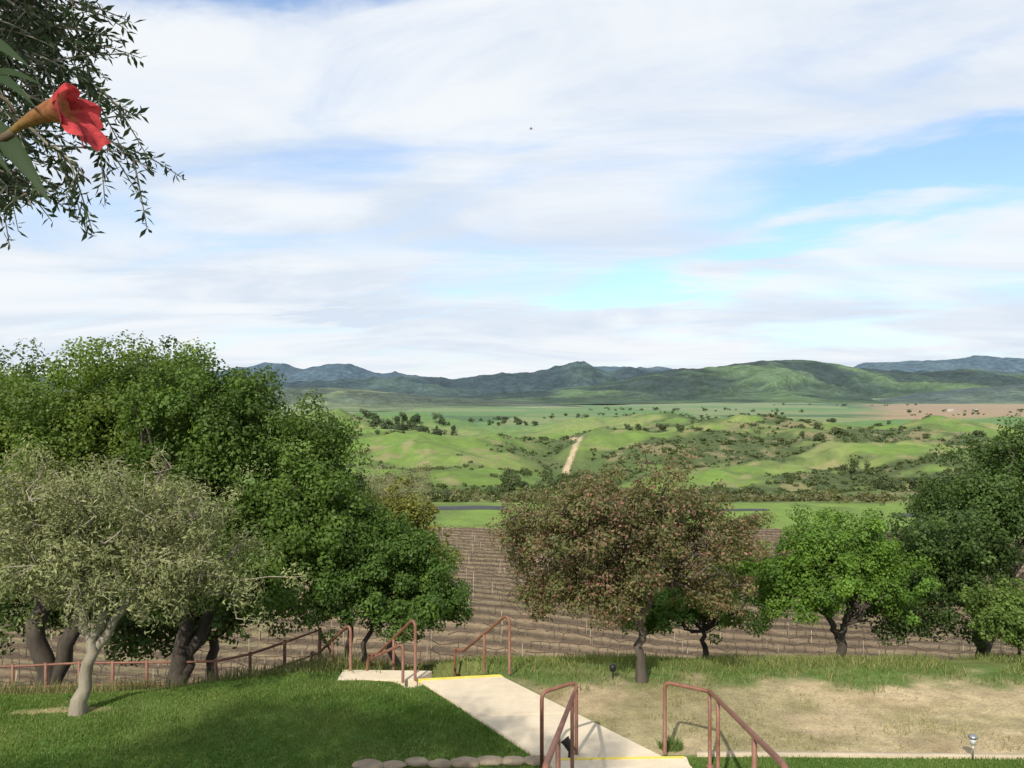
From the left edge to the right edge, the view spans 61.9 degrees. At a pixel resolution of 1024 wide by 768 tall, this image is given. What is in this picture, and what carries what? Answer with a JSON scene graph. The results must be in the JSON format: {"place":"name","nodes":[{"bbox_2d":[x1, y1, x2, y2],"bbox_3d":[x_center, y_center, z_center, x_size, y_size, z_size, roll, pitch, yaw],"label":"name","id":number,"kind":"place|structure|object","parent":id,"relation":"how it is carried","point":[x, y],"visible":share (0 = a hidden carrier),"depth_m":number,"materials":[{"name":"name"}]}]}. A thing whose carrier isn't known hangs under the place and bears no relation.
{"place":"outdoors","nodes":[
{"label":"outdoors","id":0,"kind":"place"},
{"bbox_2d":[0,38,110,203],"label":"trumpet vine","id":1,"kind":"object","parent":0,"point":[69,109],"visible":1,"depth_m":0.90,"materials":[{"name":"red plant"}]},
{"bbox_2d":[0,646,389,694],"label":"hillside grass","id":2,"kind":"structure","parent":0,"point":[54,688],"depth_m":14.21,"materials":[{"name":"green plant"}]},
{"bbox_2d":[0,663,551,767],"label":"lawn grass","id":3,"kind":"structure","parent":0,"point":[25,701],"depth_m":11.39,"materials":[{"name":"green plant"}]},
{"bbox_2d":[37,385,646,410],"bbox_3d":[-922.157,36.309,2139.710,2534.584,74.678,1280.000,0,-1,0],"label":"foothills","id":4,"kind":"structure","parent":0,"point":[351,399],"depth_m":2073.82,"materials":[{"name":"green plant"}]},
{"bbox_2d":[265,504,504,509],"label":"river","id":5,"kind":"structure","parent":0,"point":[466,507],"depth_m":149.45,"materials":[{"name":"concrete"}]},
{"bbox_2d":[0,403,1023,767],"bbox_3d":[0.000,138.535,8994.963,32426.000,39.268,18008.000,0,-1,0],"label":"ground","id":6,"kind":"structure","parent":0,"point":[602,701],"depth_m":69.34,"materials":[{"name":"green plant"}]},
{"bbox_2d":[0,329,250,689],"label":"oak tree","id":7,"kind":"object","parent":6,"relation":"on","point":[80,422],"visible":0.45,"depth_m":17.80,"materials":[{"name":"green plant"}]},
{"bbox_2d":[0,434,313,716],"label":"olive tree","id":8,"kind":"object","parent":6,"relation":"on","point":[68,542],"visible":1,"depth_m":11.70,"materials":[{"name":"green plant"}]},
{"bbox_2d":[0,570,322,681],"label":"oak tree","id":9,"kind":"object","parent":6,"relation":"on","point":[222,623],"visible":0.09,"depth_m":22.14,"materials":[{"name":"green plant"}]},
{"bbox_2d":[0,627,330,689],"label":"fence","id":10,"kind":"object","parent":6,"relation":"on","point":[145,662],"visible":0.42,"depth_m":16.55,"materials":[{"name":"metal"}]},
{"bbox_2d":[88,335,410,687],"bbox_3d":[-5.101,2.753,16.799,6.389,7.380,4.588,0,-1,0],"label":"oak tree","id":11,"kind":"object","parent":6,"relation":"on","point":[317,493],"visible":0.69,"depth_m":16.02,"materials":[{"name":"green plant"}]},
{"bbox_2d":[310,625,351,670],"bbox_3d":[-3.105,4.808,14.537,0.099,1.727,1.746,1,-1,-36],"label":"handrail","id":12,"kind":"object","parent":6,"relation":"on","point":[331,642],"visible":0.76,"depth_m":14.12,"materials":[{"name":"metal"}]},
{"bbox_2d":[287,507,474,663],"bbox_3d":[-2.329,4.560,16.023,3.291,4.438,3.362,0,-1,0],"label":"oak tree","id":13,"kind":"object","parent":6,"relation":"on","point":[403,569],"visible":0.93,"depth_m":15.52,"materials":[{"name":"green plant"}]},
{"bbox_2d":[367,620,416,679],"bbox_3d":[-2.005,4.643,14.089,0.099,1.828,1.746,1,-1,-36],"label":"handrail","id":14,"kind":"object","parent":6,"relation":"on","point":[392,639],"visible":0.66,"depth_m":13.71,"materials":[{"name":"metal"}]},
{"bbox_2d":[353,455,435,499],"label":"bare willow trees","id":15,"kind":"object","parent":6,"relation":"on","point":[422,489],"visible":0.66,"depth_m":190.92,"materials":[{"name":"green plant"}]},
{"bbox_2d":[368,474,465,666],"bbox_3d":[-4.119,7.688,30.696,4.141,8.892,3.698,0,-1,-21],"label":"oak tree","id":16,"kind":"object","parent":6,"relation":"on","point":[412,509],"visible":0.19,"depth_m":30.52,"materials":[{"name":"green plant"}]},
{"bbox_2d":[351,755,545,767],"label":"stone edging","id":17,"kind":"object","parent":6,"relation":"on","point":[473,762],"visible":0.95,"depth_m":10.30,"materials":[{"name":"beige stone"}]},
{"bbox_2d":[359,408,588,435],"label":"distant trees","id":18,"kind":"object","parent":6,"relation":"on","point":[376,420],"visible":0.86,"depth_m":609.71,"materials":[{"name":"green plant"}]},
{"bbox_2d":[454,615,510,676],"bbox_3d":[-0.525,4.646,14.359,0.099,1.828,1.746,1,-1,-36],"label":"handrail","id":19,"kind":"object","parent":6,"relation":"on","point":[486,632],"visible":0.83,"depth_m":14.17,"materials":[{"name":"metal"}]},
{"bbox_2d":[338,670,660,767],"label":"walkway","id":20,"kind":"structure","parent":6,"relation":"on","point":[499,704],"depth_m":12.02,"materials":[{"name":"concrete"}]},
{"bbox_2d":[366,644,403,682],"bbox_3d":[-2.025,4.471,13.569,0.899,0.822,0.048,-1,-1,40],"label":"handrail","id":21,"kind":"object","parent":20,"relation":"on","point":[387,651],"visible":0.89,"depth_m":13.36,"materials":[{"name":"metal"}]},
{"bbox_2d":[561,736,574,757],"bbox_3d":[0.684,4.452,10.403,0.189,0.306,0.124,0,-1,25],"label":"landscape spotlight","id":22,"kind":"object","parent":20,"relation":"on","point":[565,742],"visible":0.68,"depth_m":10.37,"materials":[{"name":"black plastic"}]},
{"bbox_2d":[428,467,584,500],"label":"distant trees","id":23,"kind":"object","parent":6,"relation":"on","point":[506,485],"visible":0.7,"depth_m":224.01,"materials":[{"name":"green plant"}]},
{"bbox_2d":[0,511,1023,687],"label":"vineyard rows","id":24,"kind":"object","parent":6,"relation":"on","point":[19,675],"visible":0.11,"depth_m":67.99,"materials":[{"name":"brown soil"}]},
{"bbox_2d":[38,410,1023,501],"bbox_3d":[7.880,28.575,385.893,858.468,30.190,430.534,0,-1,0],"label":"hillside scrub","id":25,"kind":"object","parent":6,"relation":"on","point":[815,489],"visible":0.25,"depth_m":338.07,"materials":[{"name":"green plant"}]},
{"bbox_2d":[88,486,1019,512],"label":"willow thicket","id":26,"kind":"object","parent":6,"relation":"on","point":[829,495],"visible":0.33,"depth_m":171.94,"materials":[{"name":"green plant"}]},
{"bbox_2d":[540,681,577,767],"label":"handrail","id":27,"kind":"object","parent":6,"relation":"on","point":[572,709],"visible":1,"depth_m":9.34,"materials":[{"name":"metal"}]},
{"bbox_2d":[609,664,615,677],"bbox_3d":[1.600,4.564,13.542,0.110,0.240,0.110,0,-1,0],"label":"garden light","id":28,"kind":"object","parent":6,"relation":"on","point":[612,667],"visible":1,"depth_m":13.51,"materials":[{"name":"black plastic"}]},
{"bbox_2d":[554,756,691,767],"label":"steps","id":29,"kind":"structure","parent":6,"relation":"on","point":[643,762],"depth_m":10.09,"materials":[{"name":"concrete"}]},
{"bbox_2d":[480,441,795,683],"bbox_3d":[1.904,2.918,13.474,4.774,4.042,3.030,0,-1,0],"label":"flowering tree","id":30,"kind":"object","parent":6,"relation":"on","point":[581,513],"visible":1,"depth_m":13.06,"materials":[{"name":"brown plant"}]},
{"bbox_2d":[653,731,683,752],"bbox_3d":[1.989,4.555,10.856,0.440,0.181,0.430,0,-1,0],"label":"grass tuft","id":31,"kind":"object","parent":6,"relation":"on","point":[673,744],"visible":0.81,"depth_m":10.83,"materials":[{"name":"green plant"}]},
{"bbox_2d":[591,547,790,658],"bbox_3d":[3.647,4.512,17.017,4.165,2.715,2.390,0,-1,0],"label":"oak tree","id":32,"kind":"object","parent":6,"relation":"on","point":[660,615],"visible":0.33,"depth_m":16.49,"materials":[{"name":"green plant"}]},
{"bbox_2d":[432,412,984,424],"bbox_3d":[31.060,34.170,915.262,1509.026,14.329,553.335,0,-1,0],"label":"tree line","id":33,"kind":"object","parent":6,"relation":"on","point":[702,418],"visible":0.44,"depth_m":1049.51,"materials":[{"name":"green plant"}]},
{"bbox_2d":[663,681,788,767],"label":"handrail","id":34,"kind":"object","parent":6,"relation":"on","point":[772,753],"visible":1,"depth_m":9.39,"materials":[{"name":"metal"}]},
{"bbox_2d":[541,678,1023,751],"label":"dry grass tufts","id":35,"kind":"object","parent":6,"relation":"on","point":[890,724],"visible":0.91,"depth_m":11.64,"materials":[{"name":"beige plant"}]},
{"bbox_2d":[545,683,1023,750],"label":"pebbles","id":36,"kind":"object","parent":6,"relation":"on","point":[818,704],"visible":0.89,"depth_m":12.03,"materials":[{"name":"stone"}]},
{"bbox_2d":[570,412,1018,494],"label":"distant trees","id":37,"kind":"object","parent":6,"relation":"on","point":[885,484],"visible":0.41,"depth_m":300.88,"materials":[{"name":"green plant"}]},
{"bbox_2d":[588,402,1023,412],"bbox_3d":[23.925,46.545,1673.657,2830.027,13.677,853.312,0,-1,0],"label":"tree line","id":38,"kind":"object","parent":6,"relation":"on","point":[802,410],"visible":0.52,"depth_m":1514.83,"materials":[{"name":"green plant"}]},
{"bbox_2d":[722,503,942,657],"bbox_3d":[5.891,3.824,15.845,3.776,3.268,3.164,0,-1,33],"label":"oak tree","id":39,"kind":"object","parent":6,"relation":"on","point":[829,571],"visible":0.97,"depth_m":15.43,"materials":[{"name":"green plant"}]},
{"bbox_2d":[688,754,1023,767],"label":"lawn grass","id":40,"kind":"structure","parent":6,"relation":"on","point":[852,761],"depth_m":10.40,"materials":[{"name":"green plant"}]},
{"bbox_2d":[695,751,1023,759],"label":"kerb","id":41,"kind":"structure","parent":6,"relation":"on","point":[835,754],"depth_m":10.60,"materials":[{"name":"concrete"}]},
{"bbox_2d":[840,413,1023,658],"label":"oak tree","id":42,"kind":"object","parent":6,"relation":"on","point":[981,511],"visible":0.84,"depth_m":16.53,"materials":[{"name":"green plant"}]},
{"bbox_2d":[968,734,977,760],"bbox_3d":[5.670,4.471,10.493,0.116,0.330,0.116,0,-1,0],"label":"garden light","id":43,"kind":"object","parent":6,"relation":"on","point":[973,738],"visible":1,"depth_m":10.47,"materials":[{"name":"metal"}]},
{"bbox_2d":[957,575,1023,657],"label":"oak sapling","id":44,"kind":"object","parent":6,"relation":"on","point":[999,609],"visible":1,"depth_m":14.95,"materials":[{"name":"green plant"}]},
{"bbox_3d":[-5.112,-0.031,2.629,7.889,6.471,4.424,0,-1,0],"label":"olive tree","id":45,"kind":"object","parent":6,"relation":"on","visible":0},
{"bbox_2d":[0,0,185,249],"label":"olive branch","id":46,"kind":"object","parent":45,"relation":"attached to","point":[22,38],"visible":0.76,"depth_m":2.94,"materials":[{"name":"green plant"}]},
{"bbox_2d":[0,355,1023,384],"bbox_3d":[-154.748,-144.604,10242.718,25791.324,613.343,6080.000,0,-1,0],"label":"mountain range","id":47,"kind":"structure","parent":0,"point":[328,372],"depth_m":10482.51,"materials":[{"name":"green plant"}]},
{"bbox_2d":[0,0,1023,378],"label":"sky","id":48,"kind":"structure","parent":0,"point":[369,185],"materials":[{"name":"white"}]},
{"bbox_2d":[251,649,1023,694],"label":"tall grass","id":49,"kind":"structure","parent":0,"point":[738,660],"depth_m":14.31,"materials":[{"name":"green plant"}]},
{"bbox_2d":[258,361,1023,396],"bbox_3d":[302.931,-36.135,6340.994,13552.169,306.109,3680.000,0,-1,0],"label":"mountain range","id":50,"kind":"structure","parent":0,"point":[578,374],"depth_m":6342.81,"materials":[{"name":"green plant"}]},
{"bbox_2d":[451,360,1023,403],"bbox_3d":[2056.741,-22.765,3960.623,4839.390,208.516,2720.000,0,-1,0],"label":"hills","id":51,"kind":"structure","parent":0,"point":[790,381],"depth_m":3778.10,"materials":[{"name":"green plant"}]},
{"bbox_2d":[715,509,768,510],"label":"road","id":52,"kind":"structure","parent":0,"point":[746,509],"depth_m":148.41,"materials":[{"name":"grey asphalt"}]},
{"bbox_2d":[872,384,1023,403],"bbox_3d":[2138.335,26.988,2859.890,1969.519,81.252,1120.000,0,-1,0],"label":"foothills","id":53,"kind":"structure","parent":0,"point":[1010,394],"depth_m":2830.60,"materials":[{"name":"green plant"}]}
]}

